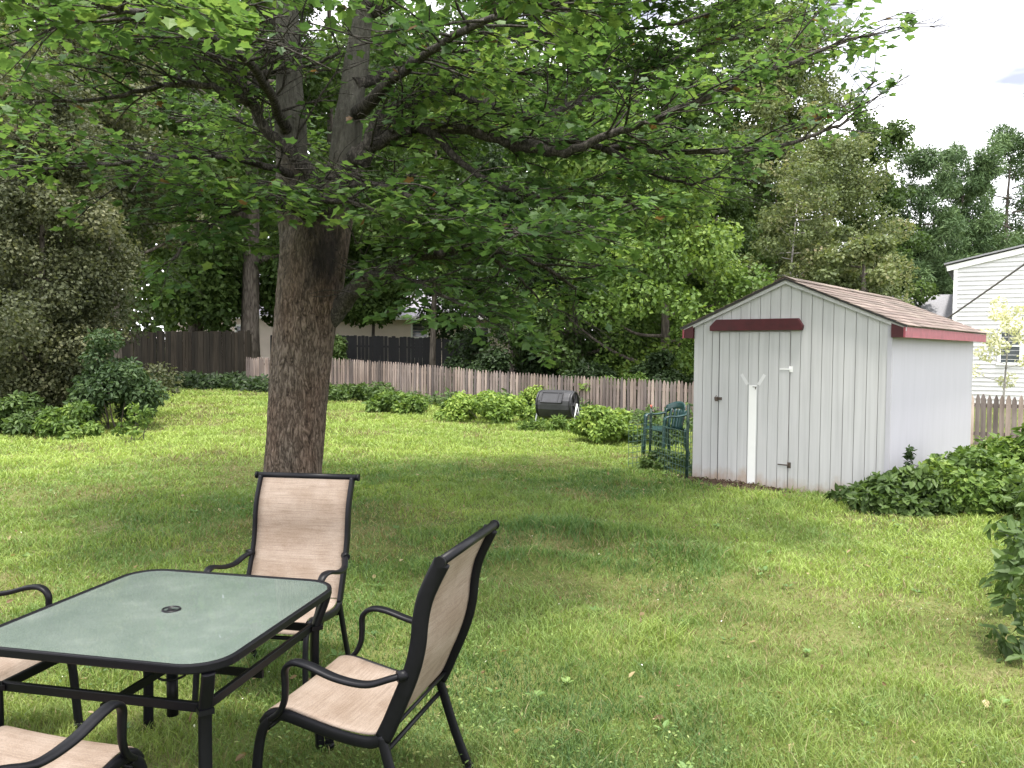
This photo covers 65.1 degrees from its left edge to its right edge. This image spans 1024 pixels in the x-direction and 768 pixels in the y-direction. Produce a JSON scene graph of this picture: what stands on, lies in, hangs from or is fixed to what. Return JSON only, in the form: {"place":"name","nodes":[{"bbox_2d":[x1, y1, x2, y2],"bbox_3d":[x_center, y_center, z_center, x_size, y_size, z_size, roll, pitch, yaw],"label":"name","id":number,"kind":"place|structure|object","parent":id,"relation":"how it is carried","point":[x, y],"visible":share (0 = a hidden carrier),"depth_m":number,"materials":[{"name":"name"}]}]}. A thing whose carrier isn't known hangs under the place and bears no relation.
{"place":"outdoors","nodes":[
{"label":"outdoors","id":0,"kind":"place"},
{"bbox_2d":[0,360,1023,767],"bbox_3d":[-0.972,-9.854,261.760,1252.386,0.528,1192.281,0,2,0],"label":"ground","id":1,"kind":"structure","parent":0,"point":[976,650],"depth_m":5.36,"materials":[{"name":"green plant"}]},
{"bbox_2d":[0,389,53,437],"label":"tall weeds","id":2,"kind":"object","parent":1,"relation":"on","point":[19,413],"visible":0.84,"depth_m":13.94,"materials":[{"name":"green plant"}]},
{"bbox_2d":[0,584,83,728],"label":"patio chair","id":3,"kind":"object","parent":1,"relation":"on","point":[9,667],"visible":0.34,"depth_m":3.61,"materials":[{"name":"black metal"}]},
{"bbox_2d":[31,399,104,440],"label":"tall weeds","id":4,"kind":"object","parent":1,"relation":"on","point":[71,417],"visible":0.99,"depth_m":13.74,"materials":[{"name":"green plant"}]},
{"bbox_2d":[0,700,147,767],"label":"patio chair","id":5,"kind":"object","parent":1,"relation":"on","point":[21,748],"visible":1,"depth_m":2.58,"materials":[{"name":"beige fabric"}]},
{"bbox_2d":[0,0,155,349],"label":"evergreen tree","id":6,"kind":"object","parent":1,"relation":"on","point":[28,55],"visible":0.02,"depth_m":20.99,"materials":[{"name":"green plant"}]},
{"bbox_2d":[0,61,184,408],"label":"evergreen tree","id":7,"kind":"object","parent":1,"relation":"on","point":[49,319],"visible":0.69,"depth_m":15.70,"materials":[{"name":"green plant"}]},
{"bbox_2d":[0,1,190,280],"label":"leafy tree","id":8,"kind":"object","parent":1,"relation":"on","point":[2,14],"visible":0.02,"depth_m":32.70,"materials":[{"name":"green plant"}]},
{"bbox_2d":[60,327,170,429],"bbox_3d":[-7.321,-0.094,14.941,1.768,1.930,1.657,0,2,0],"label":"leafy bush","id":9,"kind":"object","parent":1,"relation":"on","point":[105,383],"visible":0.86,"depth_m":14.68,"materials":[{"name":"green plant"}]},
{"bbox_2d":[31,3,220,365],"bbox_3d":[-11.373,-5.117,22.675,5.359,11.238,5.175,0,2,0],"label":"evergreen tree","id":10,"kind":"object","parent":1,"relation":"on","point":[132,128],"visible":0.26,"depth_m":22.29,"materials":[{"name":"green plant"}]},
{"bbox_2d":[110,401,156,442],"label":"leafy bush","id":11,"kind":"object","parent":1,"relation":"on","point":[137,418],"visible":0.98,"depth_m":13.36,"materials":[{"name":"green plant"}]},
{"bbox_2d":[41,0,277,341],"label":"leafy tree","id":12,"kind":"object","parent":1,"relation":"on","point":[200,320],"visible":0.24,"depth_m":29.52,"materials":[{"name":"green plant"}]},
{"bbox_2d":[0,569,331,767],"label":"patio table","id":13,"kind":"object","parent":1,"relation":"on","point":[153,625],"visible":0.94,"depth_m":2.98,"materials":[{"name":"green glass"}]},
{"bbox_2d":[103,330,251,376],"bbox_3d":[-12.593,-0.913,28.149,8.443,1.930,0.121,1,3,21],"label":"board fence","id":14,"kind":"object","parent":1,"relation":"on","point":[221,352],"visible":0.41,"depth_m":27.42,"materials":[{"name":"brown wood"}]},
{"bbox_2d":[131,370,268,391],"bbox_3d":[-10.283,-0.082,25.747,10.074,0.715,3.067,1,3,24],"label":"ground cover","id":15,"kind":"object","parent":1,"relation":"on","point":[227,380],"visible":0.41,"depth_m":24.38,"materials":[{"name":"green plant"}]},
{"bbox_2d":[163,250,259,331],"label":"leafy tree","id":16,"kind":"object","parent":1,"relation":"on","point":[228,329],"visible":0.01,"depth_m":34.13,"materials":[{"name":"green plant"}]},
{"bbox_2d":[132,0,388,359],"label":"leafy tree","id":17,"kind":"object","parent":1,"relation":"on","point":[253,266],"visible":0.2,"depth_m":29.55,"materials":[{"name":"green plant"}]},
{"bbox_2d":[259,253,277,328],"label":"leafy tree","id":18,"kind":"object","parent":1,"relation":"on","point":[267,319],"visible":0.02,"depth_m":33.22,"materials":[{"name":"green plant"}]},
{"bbox_2d":[192,471,359,700],"bbox_3d":[-1.225,1.052,4.247,0.679,1.059,0.790,1,3,7],"label":"patio chair","id":19,"kind":"object","parent":1,"relation":"on","point":[301,525],"visible":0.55,"depth_m":4.51,"materials":[{"name":"beige fabric"}]},
{"bbox_2d":[236,0,429,264],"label":"leafy tree","id":20,"kind":"object","parent":1,"relation":"on","point":[330,113],"visible":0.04,"depth_m":35.01,"materials":[{"name":"green plant"}]},
{"bbox_2d":[332,334,349,370],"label":"leafy bush","id":21,"kind":"object","parent":1,"relation":"on","point":[340,345],"visible":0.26,"depth_m":29.21,"materials":[{"name":"green plant"}]},
{"bbox_2d":[177,274,510,373],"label":"pale pink house","id":22,"kind":"structure","parent":1,"relation":"on","point":[398,328],"depth_m":39.91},
{"bbox_2d":[235,324,240,331],"bbox_3d":[-13.195,-2.166,39.918,1.240,1.580,0.080,0,2,0],"label":"window","id":23,"kind":"structure","parent":22,"relation":"in","point":[238,326],"depth_m":39.88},
{"bbox_2d":[411,320,428,359],"bbox_3d":[-4.594,-2.306,39.909,0.940,2.180,0.080,0,2,0],"label":"window","id":24,"kind":"structure","parent":22,"relation":"in","point":[414,327],"depth_m":39.89,"materials":[{"name":"grey glass"}]},
{"bbox_2d":[466,326,489,348],"bbox_3d":[-1.695,-2.087,39.918,1.240,1.580,0.080,0,2,0],"label":"window","id":25,"kind":"structure","parent":22,"relation":"in","point":[480,327],"depth_m":39.89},
{"bbox_2d":[328,382,389,401],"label":"leafy bush","id":26,"kind":"object","parent":1,"relation":"on","point":[346,392],"visible":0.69,"depth_m":20.69,"materials":[{"name":"green plant"}]},
{"bbox_2d":[270,335,473,383],"bbox_3d":[-5.327,-0.888,31.249,8.284,2.049,0.121,1,2,3],"label":"board fence","id":27,"kind":"object","parent":1,"relation":"on","point":[394,349],"visible":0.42,"depth_m":31.14,"materials":[{"name":"grey wood"}]},
{"bbox_2d":[252,520,499,767],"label":"patio chair","id":28,"kind":"object","parent":1,"relation":"on","point":[336,698],"visible":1,"depth_m":2.97,"materials":[{"name":"beige fabric"}]},
{"bbox_2d":[342,238,420,361],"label":"leafy tree","id":29,"kind":"object","parent":1,"relation":"on","point":[360,310],"visible":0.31,"depth_m":31.84,"materials":[{"name":"green plant"}]},
{"bbox_2d":[361,389,450,413],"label":"leafy bush","id":30,"kind":"object","parent":1,"relation":"on","point":[398,402],"visible":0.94,"depth_m":18.26,"materials":[{"name":"green plant"}]},
{"bbox_2d":[343,2,530,367],"bbox_3d":[-2.761,-6.736,28.914,7.429,14.360,6.564,0,3,-16],"label":"leafy tree","id":31,"kind":"object","parent":1,"relation":"on","point":[385,222],"visible":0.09,"depth_m":28.27,"materials":[{"name":"green plant"}]},
{"bbox_2d":[441,355,470,396],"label":"dark bush","id":32,"kind":"object","parent":1,"relation":"on","point":[454,362],"visible":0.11,"depth_m":23.65,"materials":[{"name":"green plant"}]},
{"bbox_2d":[246,357,693,419],"bbox_3d":[-1.586,0.064,21.555,16.708,1.446,0.121,2,3,33],"label":"picket fence","id":33,"kind":"object","parent":1,"relation":"on","point":[399,377],"visible":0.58,"depth_m":20.94,"materials":[{"name":"brown wood"}]},
{"bbox_2d":[416,224,524,347],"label":"leafy tree","id":34,"kind":"object","parent":1,"relation":"on","point":[443,334],"visible":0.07,"depth_m":31.83,"materials":[{"name":"green plant"}]},
{"bbox_2d":[261,380,692,429],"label":"undergrowth","id":35,"kind":"object","parent":1,"relation":"on","point":[639,416],"visible":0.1,"depth_m":18.95,"materials":[{"name":"green plant"}]},
{"bbox_2d":[0,0,977,472],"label":"maple tree","id":36,"kind":"object","parent":1,"relation":"on","point":[316,214],"visible":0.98,"depth_m":6.84,"materials":[{"name":"green plant"}]},
{"bbox_2d":[433,389,548,424],"bbox_3d":[-0.443,0.517,17.449,2.589,0.815,1.782,0,2,0],"label":"leafy bush","id":37,"kind":"object","parent":1,"relation":"on","point":[496,408],"visible":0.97,"depth_m":17.05,"materials":[{"name":"green plant"}]},
{"bbox_2d":[457,345,524,394],"bbox_3d":[-0.496,-0.197,22.474,2.290,1.823,1.659,0,2,0],"label":"dark bush","id":38,"kind":"object","parent":1,"relation":"on","point":[497,359],"visible":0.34,"depth_m":22.17,"materials":[{"name":"green plant"}]},
{"bbox_2d":[6,450,992,763],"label":"leaf litter","id":39,"kind":"object","parent":1,"relation":"on","point":[242,754],"visible":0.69,"depth_m":4.84,"materials":[{"name":"brown plant"}]},
{"bbox_2d":[2,7,1002,370],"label":"distant woodland","id":40,"kind":"object","parent":1,"relation":"on","point":[210,135],"depth_m":60.10,"materials":[{"name":"green plant"}]},
{"bbox_2d":[0,429,1021,767],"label":"clover","id":41,"kind":"object","parent":1,"relation":"on","point":[270,753],"depth_m":4.73,"materials":[{"name":"green plant"}]},
{"bbox_2d":[21,472,1018,767],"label":"broadleaf weeds","id":42,"kind":"object","parent":1,"relation":"on","point":[665,724],"visible":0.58,"depth_m":4.85,"materials":[{"name":"green plant"}]},
{"bbox_2d":[436,142,606,380],"bbox_3d":[0.144,-3.290,24.442,4.352,7.989,4.944,3,3,43],"label":"leafy tree","id":43,"kind":"object","parent":1,"relation":"on","point":[474,348],"visible":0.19,"depth_m":23.69,"materials":[{"name":"green plant"}]},
{"bbox_2d":[412,0,642,320],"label":"leafy tree","id":44,"kind":"object","parent":1,"relation":"on","point":[574,170],"visible":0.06,"depth_m":29.73,"materials":[{"name":"green plant"}]},
{"bbox_2d":[518,385,551,405],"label":"leafy bush","id":45,"kind":"object","parent":1,"relation":"on","point":[530,397],"visible":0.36,"depth_m":19.91,"materials":[{"name":"green plant"}]},
{"bbox_2d":[515,414,570,431],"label":"tall weeds","id":46,"kind":"object","parent":1,"relation":"on","point":[555,423],"visible":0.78,"depth_m":15.91,"materials":[{"name":"green plant"}]},
{"bbox_2d":[530,345,569,384],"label":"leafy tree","id":47,"kind":"object","parent":1,"relation":"on","point":[557,358],"visible":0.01,"depth_m":24.59,"materials":[{"name":"green plant"}]},
{"bbox_2d":[535,390,579,421],"bbox_3d":[0.947,0.539,16.629,0.888,0.836,0.655,2,3,24],"label":"compost tumbler","id":48,"kind":"object","parent":1,"relation":"on","point":[548,403],"visible":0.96,"depth_m":16.42,"materials":[{"name":"grey plastic"}]},
{"bbox_2d":[541,393,561,401],"bbox_3d":[0.816,0.278,16.415,0.440,0.191,0.132,2,3,24],"label":"door","id":49,"kind":"structure","parent":48,"relation":"in","point":[546,396],"depth_m":16.41,"materials":[{"name":"grey plastic"}]},
{"bbox_2d":[492,203,660,384],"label":"leafy tree","id":50,"kind":"object","parent":1,"relation":"on","point":[589,350],"visible":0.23,"depth_m":22.49,"materials":[{"name":"green plant"}]},
{"bbox_2d":[557,357,643,409],"bbox_3d":[2.183,0.112,20.489,2.590,1.579,1.719,0,3,-16],"label":"dark bush","id":51,"kind":"object","parent":1,"relation":"on","point":[589,370],"visible":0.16,"depth_m":20.30,"materials":[{"name":"green plant"}]},
{"bbox_2d":[567,404,642,442],"bbox_3d":[1.694,0.733,14.311,1.421,0.758,1.295,0,2,0],"label":"leafy bush","id":52,"kind":"object","parent":1,"relation":"on","point":[596,424],"visible":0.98,"depth_m":14.05,"materials":[{"name":"green plant"}]},
{"bbox_2d":[578,371,648,407],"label":"leafy bush","id":53,"kind":"object","parent":1,"relation":"on","point":[626,376],"visible":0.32,"depth_m":19.35,"materials":[{"name":"green plant"}]},
{"bbox_2d":[528,120,777,410],"bbox_3d":[4.046,-2.946,21.536,5.939,7.790,5.797,-1,3,-25],"label":"leafy tree","id":54,"kind":"object","parent":1,"relation":"on","point":[699,244],"visible":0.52,"depth_m":20.32,"materials":[{"name":"green plant"}]},
{"bbox_2d":[612,349,693,409],"bbox_3d":[3.657,0.030,19.862,2.602,1.823,1.713,0,2,0],"label":"dark bush","id":55,"kind":"object","parent":1,"relation":"on","point":[655,363],"visible":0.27,"depth_m":19.69,"materials":[{"name":"green plant"}]},
{"bbox_2d":[629,424,689,447],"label":"leafy bush","id":56,"kind":"object","parent":1,"relation":"on","point":[675,432],"visible":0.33,"depth_m":14.03,"materials":[{"name":"green plant"}]},
{"bbox_2d":[628,404,692,477],"bbox_3d":[2.128,0.757,10.974,0.421,1.030,1.083,-1,3,-37],"label":"wire garden fence","id":57,"kind":"object","parent":1,"relation":"on","point":[651,440],"visible":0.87,"depth_m":10.94,"materials":[{"name":"green metal"}]},
{"bbox_2d":[637,447,690,470],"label":"tall weeds","id":58,"kind":"object","parent":1,"relation":"on","point":[646,461],"visible":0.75,"depth_m":11.27,"materials":[{"name":"green plant"}]},
{"bbox_2d":[642,401,689,455],"bbox_3d":[2.446,0.705,12.713,0.551,0.855,0.626,-1,3,-25],"label":"plastic chair","id":59,"kind":"object","parent":1,"relation":"on","point":[678,407],"visible":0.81,"depth_m":12.81,"materials":[{"name":"green plastic"}]},
{"bbox_2d":[580,33,759,368],"bbox_3d":[5.979,-6.685,32.162,6.926,14.672,8.455,3,3,42],"label":"leafy tree","id":60,"kind":"object","parent":1,"relation":"on","point":[688,121],"visible":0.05,"depth_m":31.46,"materials":[{"name":"green plant"}]},
{"bbox_2d":[635,125,777,373],"bbox_3d":[6.630,-4.001,26.801,5.024,9.648,5.169,0,2,0],"label":"leafy tree","id":61,"kind":"object","parent":1,"relation":"on","point":[733,210],"visible":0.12,"depth_m":26.61,"materials":[{"name":"green plant"}]},
{"bbox_2d":[648,1,783,345],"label":"leafy tree","id":62,"kind":"object","parent":1,"relation":"on","point":[725,62],"visible":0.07,"depth_m":33.48,"materials":[{"name":"green plant"}]},
{"bbox_2d":[664,474,789,491],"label":"mulch","id":63,"kind":"object","parent":1,"relation":"on","point":[725,483],"visible":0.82,"depth_m":10.01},
{"bbox_2d":[687,0,848,278],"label":"leafy tree","id":64,"kind":"object","parent":1,"relation":"on","point":[736,114],"visible":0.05,"depth_m":36.28,"materials":[{"name":"green plant"}]},
{"bbox_2d":[727,156,843,292],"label":"leafy tree","id":65,"kind":"object","parent":1,"relation":"on","point":[780,216],"visible":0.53,"depth_m":24.40,"materials":[{"name":"green plant"}]},
{"bbox_2d":[696,2,887,280],"bbox_3d":[11.158,-7.603,33.034,7.677,16.716,7.804,0,2,0],"label":"leafy tree","id":66,"kind":"object","parent":1,"relation":"on","point":[823,94],"visible":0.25,"depth_m":31.77,"materials":[{"name":"green plant"}]},
{"bbox_2d":[744,113,919,298],"bbox_3d":[11.034,-4.414,27.978,5.624,10.559,5.520,-1,3,-27],"label":"leafy tree","id":67,"kind":"object","parent":1,"relation":"on","point":[855,191],"visible":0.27,"depth_m":26.62,"materials":[{"name":"green plant"}]},
{"bbox_2d":[680,276,988,492],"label":"garden shed","id":68,"kind":"structure","parent":1,"relation":"on","point":[811,386],"depth_m":9.75,"materials":[{"name":"white paint"}]},
{"bbox_2d":[714,332,792,488],"bbox_3d":[2.979,0.315,9.981,1.001,1.919,0.047,2,3,40],"label":"door","id":69,"kind":"structure","parent":68,"relation":"in","point":[748,452],"depth_m":9.96,"materials":[{"name":"white paint"}]},
{"bbox_2d":[814,223,914,305],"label":"leafy tree","id":70,"kind":"object","parent":1,"relation":"on","point":[871,250],"visible":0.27,"depth_m":23.25,"materials":[{"name":"green plant"}]},
{"bbox_2d":[838,110,939,306],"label":"leafy tree","id":71,"kind":"object","parent":1,"relation":"on","point":[893,144],"visible":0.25,"depth_m":32.02,"materials":[{"name":"green plant"}]},
{"bbox_2d":[824,463,961,519],"bbox_3d":[4.163,1.153,8.706,1.316,0.615,1.038,0,2,0],"label":"leafy bush","id":72,"kind":"object","parent":1,"relation":"on","point":[920,491],"visible":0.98,"depth_m":8.47,"materials":[{"name":"green plant"}]},
{"bbox_2d":[902,444,917,466],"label":"spiky weed","id":73,"kind":"object","parent":1,"relation":"on","point":[908,454],"visible":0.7,"depth_m":8.79,"materials":[{"name":"green plant"}]},
{"bbox_2d":[899,294,952,319],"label":"grey roofed garage","id":74,"kind":"structure","parent":1,"relation":"on","point":[941,305],"depth_m":31.09,"materials":[{"name":"white"}]},
{"bbox_2d":[886,141,973,295],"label":"conifer tree","id":75,"kind":"object","parent":1,"relation":"on","point":[923,163],"visible":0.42,"depth_m":34.88,"materials":[{"name":"green plant"}]},
{"bbox_2d":[902,432,1023,516],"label":"leafy bush","id":76,"kind":"object","parent":1,"relation":"on","point":[973,482],"visible":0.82,"depth_m":8.60,"materials":[{"name":"green plant"}]},
{"bbox_2d":[924,140,1021,294],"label":"conifer tree","id":77,"kind":"object","parent":1,"relation":"on","point":[985,171],"visible":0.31,"depth_m":37.78,"materials":[{"name":"green plant"}]},
{"bbox_2d":[944,244,1023,408],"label":"white house","id":78,"kind":"structure","parent":1,"relation":"on","point":[973,277],"depth_m":25.52,"materials":[{"name":"white wood"}]},
{"bbox_2d":[947,264,1023,318],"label":"overhead cable","id":79,"kind":"object","parent":78,"relation":"attached to","point":[991,287],"visible":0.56,"depth_m":22.48,"materials":[{"name":"black rubber"}]},
{"bbox_2d":[996,326,1023,365],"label":"window","id":80,"kind":"structure","parent":78,"relation":"in","point":[1012,354],"depth_m":25.25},
{"bbox_2d":[964,121,1023,251],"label":"pine tree","id":81,"kind":"object","parent":1,"relation":"on","point":[1012,143],"visible":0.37,"depth_m":43.61,"materials":[{"name":"green plant"}]},
{"bbox_2d":[970,393,1023,444],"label":"picket fence","id":82,"kind":"object","parent":1,"relation":"on","point":[997,406],"visible":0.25,"depth_m":15.23,"materials":[{"name":"brown wood"}]},
{"bbox_2d":[973,296,1023,426],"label":"tree","id":83,"kind":"object","parent":1,"relation":"on","point":[1005,319],"visible":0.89,"depth_m":18.97,"materials":[{"name":"yellow plant"}]},
{"bbox_2d":[977,483,1023,663],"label":"leafy bush","id":84,"kind":"object","parent":1,"relation":"on","point":[1010,570],"visible":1,"depth_m":4.77,"materials":[{"name":"green plant"}]},
{"bbox_2d":[977,423,1023,467],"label":"leafy bush","id":85,"kind":"object","parent":1,"relation":"on","point":[1012,448],"visible":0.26,"depth_m":9.15,"materials":[{"name":"green plant"}]},
{"bbox_2d":[999,474,1023,516],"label":"leafy bush","id":86,"kind":"object","parent":1,"relation":"on","point":[1011,499],"visible":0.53,"depth_m":8.09,"materials":[{"name":"green plant"}]},
{"bbox_2d":[1002,96,1023,244],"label":"pine tree","id":87,"kind":"object","parent":1,"relation":"on","point":[1021,178],"visible":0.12,"depth_m":46.35,"materials":[{"name":"green plant"}]},
{"bbox_2d":[12,0,1023,339],"label":"sky","id":88,"kind":"structure","parent":0,"point":[978,83],"materials":[{"name":"white"}]}
]}

